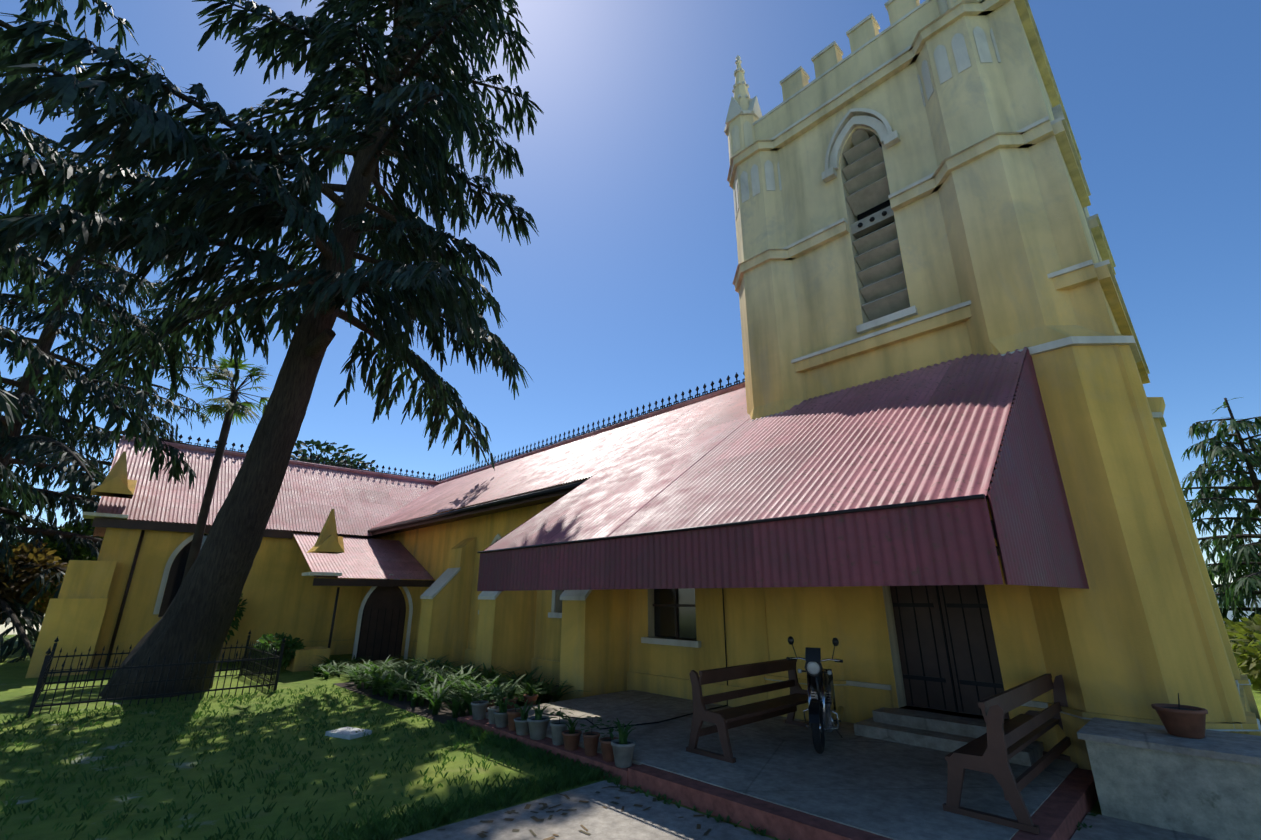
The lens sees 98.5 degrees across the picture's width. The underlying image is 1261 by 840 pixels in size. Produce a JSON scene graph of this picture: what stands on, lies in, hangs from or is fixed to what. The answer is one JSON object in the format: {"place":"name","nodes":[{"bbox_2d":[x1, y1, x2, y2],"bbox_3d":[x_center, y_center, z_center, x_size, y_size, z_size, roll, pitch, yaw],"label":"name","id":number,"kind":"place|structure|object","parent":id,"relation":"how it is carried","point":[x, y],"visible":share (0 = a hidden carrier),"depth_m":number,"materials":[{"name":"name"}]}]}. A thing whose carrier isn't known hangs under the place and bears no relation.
{"place":"outdoors","nodes":[
{"label":"outdoors","id":0,"kind":"place"},
{"bbox_2d":[25,451,390,677],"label":"church transept walls","id":1,"kind":"structure","parent":0,"point":[107,599],"depth_m":17.82,"materials":[{"name":"yellow paint"}]},
{"bbox_2d":[153,534,412,661],"bbox_3d":[-11.785,6.052,18.977,7.968,4.426,1.282,2,-18,-7],"label":"arched doorway","id":2,"kind":"structure","parent":1,"relation":"in","point":[379,632],"depth_m":18.94,"materials":[{"name":"brown wood"}]},
{"bbox_2d":[93,347,1026,579],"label":"church roof sheets","id":3,"kind":"object","parent":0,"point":[934,431],"visible":0.77,"depth_m":9.65,"materials":[{"name":"red metal"}]},
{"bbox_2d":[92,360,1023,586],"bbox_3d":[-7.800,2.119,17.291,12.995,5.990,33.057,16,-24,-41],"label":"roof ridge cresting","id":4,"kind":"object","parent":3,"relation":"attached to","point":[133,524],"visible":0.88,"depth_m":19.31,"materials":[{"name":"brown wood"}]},
{"bbox_2d":[368,481,984,729],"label":"gutter pipes","id":5,"kind":"object","parent":3,"relation":"attached to","point":[575,485],"visible":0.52,"depth_m":8.13,"materials":[{"name":"black metal"}]},
{"bbox_2d":[477,347,1088,590],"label":"porch valance sheets","id":6,"kind":"object","parent":3,"relation":"attached to","point":[949,543],"visible":0.81,"depth_m":5.84,"materials":[{"name":"metal"}]},
{"bbox_2d":[370,501,769,706],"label":"church nave walls","id":7,"kind":"structure","parent":0,"point":[588,643],"depth_m":12.65,"materials":[{"name":"yellow paint"}]},
{"bbox_2d":[478,534,700,647],"bbox_3d":[-1.611,4.246,14.603,0.380,2.905,8.995,16,-24,-41],"label":"window","id":8,"kind":"structure","parent":7,"relation":"in","point":[675,614],"depth_m":11.91,"materials":[{"name":"black glass"}]},
{"bbox_2d":[396,780,773,839],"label":"forecourt road","id":9,"kind":"structure","parent":0,"point":[659,820],"depth_m":5.44,"materials":[{"name":"concrete"}]},
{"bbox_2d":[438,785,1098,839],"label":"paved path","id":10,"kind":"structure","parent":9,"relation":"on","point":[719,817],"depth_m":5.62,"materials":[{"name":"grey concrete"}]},
{"bbox_2d":[0,634,1260,839],"bbox_3d":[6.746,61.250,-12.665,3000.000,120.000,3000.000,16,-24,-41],"label":"lawn","id":11,"kind":"structure","parent":0,"point":[16,690],"depth_m":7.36,"materials":[{"name":"green plant"}]},
{"bbox_2d":[0,539,67,624],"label":"shrub","id":12,"kind":"object","parent":11,"relation":"on","point":[45,555],"visible":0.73,"depth_m":22.14,"materials":[{"name":"green plant"}]},
{"bbox_2d":[8,519,103,613],"bbox_3d":[-27.890,7.767,26.470,5.871,6.069,6.843,16,-24,-41],"label":"tree","id":13,"kind":"object","parent":11,"relation":"on","point":[85,553],"visible":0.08,"depth_m":25.88,"materials":[{"name":"green plant"}]},
{"bbox_2d":[0,0,192,505],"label":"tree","id":14,"kind":"object","parent":11,"relation":"on","point":[7,26],"visible":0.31,"depth_m":14.93,"materials":[{"name":"green plant"}]},
{"bbox_2d":[0,0,196,523],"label":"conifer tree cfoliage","id":15,"kind":"object","parent":14,"relation":"on","point":[80,391],"visible":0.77,"depth_m":15.35,"materials":[{"name":"green plant"}]},
{"bbox_2d":[0,52,195,662],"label":"tree","id":16,"kind":"object","parent":11,"relation":"on","point":[21,452],"visible":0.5,"depth_m":25.61,"materials":[{"name":"green plant"}]},
{"bbox_2d":[0,250,228,623],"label":"tree","id":17,"kind":"object","parent":11,"relation":"on","point":[153,313],"visible":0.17,"depth_m":34.94,"materials":[{"name":"green plant"}]},
{"bbox_2d":[27,629,285,717],"bbox_3d":[-11.248,5.875,13.101,4.090,1.240,4.090,16,-24,-41],"label":"tree guard fence","id":18,"kind":"object","parent":11,"relation":"on","point":[255,674],"visible":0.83,"depth_m":12.31,"materials":[{"name":"black metal"}]},
{"bbox_2d":[181,353,270,583],"bbox_3d":[-14.421,2.881,18.878,3.162,10.900,3.140,16,-24,-41],"label":"palm tree","id":19,"kind":"object","parent":11,"relation":"on","point":[195,547],"depth_m":19.34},
{"bbox_2d":[225,593,246,642],"bbox_3d":[-13.886,7.251,18.140,1.704,2.978,1.404,-3,-18,8],"label":"wall shrub","id":20,"kind":"object","parent":11,"relation":"on","point":[238,614],"visible":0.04,"depth_m":18.49,"materials":[{"name":"green plant"}]},
{"bbox_2d":[0,0,543,699],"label":"deodar tree","id":21,"kind":"object","parent":11,"relation":"on","point":[166,146],"depth_m":14.56,"materials":[{"name":"green plant"}]},
{"bbox_2d":[250,632,305,670],"bbox_3d":[-11.018,7.177,16.860,1.540,1.066,2.027,16,-24,-41],"label":"bush","id":22,"kind":"object","parent":11,"relation":"on","point":[293,645],"visible":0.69,"depth_m":16.63,"materials":[{"name":"green plant"}]},
{"bbox_2d":[291,439,375,470],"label":"tree","id":23,"kind":"object","parent":11,"relation":"on","point":[328,449],"visible":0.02,"depth_m":40.88,"materials":[{"name":"green plant"}]},
{"bbox_2d":[305,654,387,680],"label":"lily bed plants","id":24,"kind":"object","parent":11,"relation":"on","point":[327,668],"visible":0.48,"depth_m":15.76,"materials":[{"name":"green plant"}]},
{"bbox_2d":[325,727,371,739],"bbox_3d":[-4.633,5.144,8.928,0.600,0.060,0.400,-9,-20,25],"label":"rock","id":25,"kind":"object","parent":11,"relation":"on","point":[350,734],"depth_m":8.84,"materials":[{"name":"grey stone"}]},
{"bbox_2d":[334,681,558,723],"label":"garden bed soil","id":26,"kind":"structure","parent":11,"relation":"on","point":[443,715],"depth_m":11.51,"materials":[{"name":"brown soil"}]},
{"bbox_2d":[335,655,579,717],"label":"lily bed plants","id":27,"kind":"object","parent":26,"relation":"on","point":[432,683],"visible":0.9,"depth_m":11.98,"materials":[{"name":"green plant"}]},
{"bbox_2d":[457,690,1214,839],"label":"porch platform slab","id":28,"kind":"structure","parent":11,"relation":"on","point":[780,778],"depth_m":6.11,"materials":[{"name":"concrete"}]},
{"bbox_2d":[469,687,490,719],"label":"flower pot","id":29,"kind":"object","parent":28,"relation":"on","point":[479,708],"visible":0.98,"depth_m":9.31,"materials":[{"name":"ceramic"}]},
{"bbox_2d":[480,686,497,711],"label":"flower pot","id":30,"kind":"object","parent":28,"relation":"on","point":[492,702],"visible":0.42,"depth_m":9.87,"materials":[{"name":"ceramic"}]},
{"bbox_2d":[484,692,510,723],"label":"flower pot","id":31,"kind":"object","parent":28,"relation":"on","point":[491,710],"visible":0.75,"depth_m":8.99,"materials":[{"name":"ceramic"}]},
{"bbox_2d":[491,694,519,727],"bbox_3d":[-2.092,4.756,8.859,0.468,0.434,0.456,16,-24,-41],"label":"flower pot","id":32,"kind":"object","parent":28,"relation":"on","point":[501,717],"visible":0.85,"depth_m":8.77,"materials":[{"name":"ceramic"}]},
{"bbox_2d":[502,681,521,708],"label":"flower pot","id":33,"kind":"object","parent":28,"relation":"on","point":[513,690],"visible":0.65,"depth_m":10.14,"materials":[{"name":"ceramic"}]},
{"bbox_2d":[502,695,523,730],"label":"flower pot","id":34,"kind":"object","parent":28,"relation":"on","point":[512,714],"visible":0.77,"depth_m":8.53,"materials":[{"name":"ceramic"}]},
{"bbox_2d":[511,699,538,735],"bbox_3d":[-1.643,4.591,8.379,0.592,0.452,0.425,16,-24,-41],"label":"flower pot","id":35,"kind":"object","parent":28,"relation":"on","point":[521,725],"visible":0.85,"depth_m":8.28,"materials":[{"name":"ceramic"}]},
{"bbox_2d":[519,682,542,705],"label":"flower pot","id":36,"kind":"object","parent":28,"relation":"on","point":[531,696],"visible":0.96,"depth_m":10.41,"materials":[{"name":"ceramic"}]},
{"bbox_2d":[524,699,553,739],"bbox_3d":[-1.381,4.480,8.125,0.364,0.508,0.560,-10,-20,27],"label":"flower pot","id":37,"kind":"object","parent":28,"relation":"on","point":[538,722],"visible":0.98,"depth_m":8.03,"materials":[{"name":"ceramic"}]},
{"bbox_2d":[545,707,573,744],"bbox_3d":[-1.017,4.398,7.811,0.434,0.469,0.429,4,-18,-13],"label":"flower pot","id":38,"kind":"object","parent":28,"relation":"on","point":[558,727],"visible":0.9,"depth_m":7.73,"materials":[{"name":"ceramic"}]},
{"bbox_2d":[557,712,585,750],"bbox_3d":[-0.802,4.339,7.567,0.466,0.432,0.312,-2,-18,5],"label":"flower pot","id":39,"kind":"object","parent":28,"relation":"on","point":[571,737],"visible":0.98,"depth_m":7.47,"materials":[{"name":"ceramic"}]},
{"bbox_2d":[579,716,601,755],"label":"flower pot","id":40,"kind":"object","parent":28,"relation":"on","point":[591,739],"visible":0.96,"depth_m":7.20,"materials":[{"name":"ceramic"}]},
{"bbox_2d":[593,721,624,761],"bbox_3d":[-0.274,4.180,7.095,0.383,0.444,0.390,16,-24,-41],"label":"flower pot","id":41,"kind":"object","parent":28,"relation":"on","point":[607,750],"visible":0.83,"depth_m":6.96,"materials":[{"name":"ceramic"}]},
{"bbox_2d":[611,718,635,767],"bbox_3d":[-0.084,4.058,6.819,0.325,0.506,0.560,0,-18,1],"label":"flower pot","id":42,"kind":"object","parent":28,"relation":"on","point":[623,746],"visible":1,"depth_m":6.73,"materials":[{"name":"ceramic"}]},
{"bbox_2d":[686,657,809,762],"bbox_3d":[1.915,4.129,7.971,2.520,1.000,0.760,16,-24,-41],"label":"bench","id":43,"kind":"object","parent":28,"relation":"on","point":[724,720],"visible":0.88,"depth_m":7.69,"materials":[{"name":"brown wood"}]},
{"bbox_2d":[787,636,843,753],"bbox_3d":[2.791,3.921,7.981,0.763,1.417,2.036,-8,-20,23],"label":"parked motorcycle","id":44,"kind":"object","parent":28,"relation":"on","point":[821,696],"visible":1,"depth_m":7.60,"materials":[{"name":"black metal"}]},
{"bbox_2d":[854,706,1043,766],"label":"door steps","id":45,"kind":"structure","parent":28,"relation":"on","point":[942,732],"depth_m":7.67,"materials":[{"name":"concrete"}]},
{"bbox_2d":[943,673,1070,833],"bbox_3d":[4.379,3.533,6.130,3.020,1.000,0.760,16,-24,-41],"label":"bench","id":46,"kind":"object","parent":28,"relation":"on","point":[997,746],"visible":0.83,"depth_m":5.30,"materials":[{"name":"brown wood"}]},
{"bbox_2d":[1077,717,1260,839],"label":"corner plinth","id":47,"kind":"structure","parent":11,"relation":"on","point":[1208,785],"depth_m":5.31,"materials":[{"name":"concrete"}]},
{"bbox_2d":[1151,693,1207,738],"bbox_3d":[5.816,3.109,5.747,0.421,0.411,0.432,16,-24,-41],"label":"flower pot","id":48,"kind":"object","parent":47,"relation":"on","point":[1183,721],"visible":1,"depth_m":5.62,"materials":[{"name":"ceramic"}]},
{"bbox_2d":[1180,397,1260,647],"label":"conifer tree","id":49,"kind":"object","parent":11,"relation":"on","point":[1250,584],"depth_m":22.97,"materials":[{"name":"green plant"}]},
{"bbox_2d":[1212,430,1260,604],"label":"tree","id":50,"kind":"object","parent":11,"relation":"on","point":[1248,540],"visible":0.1,"depth_m":35.65,"materials":[{"name":"green plant"}]},
{"bbox_2d":[1223,614,1260,689],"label":"shrub","id":51,"kind":"object","parent":11,"relation":"on","point":[1248,660],"visible":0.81,"depth_m":13.47,"materials":[{"name":"green plant"}]},
{"bbox_2d":[1233,430,1260,621],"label":"tree","id":52,"kind":"object","parent":11,"relation":"on","point":[1257,479],"visible":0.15,"depth_m":35.74,"materials":[{"name":"green plant"}]},
{"bbox_2d":[0,0,1260,634],"label":"sky","id":53,"kind":"structure","parent":0,"point":[625,297],"materials":[{"name":"blue"}]},
{"bbox_2d":[724,0,1260,769],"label":"wall","id":54,"kind":"structure","parent":0,"point":[1120,638],"depth_m":8.63,"materials":[{"name":"yellow paint"}]},
{"bbox_2d":[754,0,1232,722],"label":"church tower","id":55,"kind":"structure","parent":0,"point":[830,300],"depth_m":9.76,"materials":[{"name":"yellow paint"}]},
{"bbox_2d":[890,585,1009,718],"bbox_3d":[4.973,2.618,8.766,0.090,3.766,1.545,16,-24,-41],"label":"tower door","id":56,"kind":"structure","parent":55,"relation":"in","point":[949,659],"depth_m":8.48,"materials":[{"name":"brown wood"}]},
{"bbox_2d":[821,104,1096,333],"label":"belfry louvres","id":57,"kind":"object","parent":55,"relation":"attached to","point":[881,275],"visible":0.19,"depth_m":10.81,"materials":[{"name":"stone"}]},
{"bbox_2d":[1215,587,1260,621],"bbox_3d":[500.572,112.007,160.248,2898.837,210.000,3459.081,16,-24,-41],"label":"distant hills","id":58,"kind":"structure","parent":0,"point":[1229,614],"depth_m":867.49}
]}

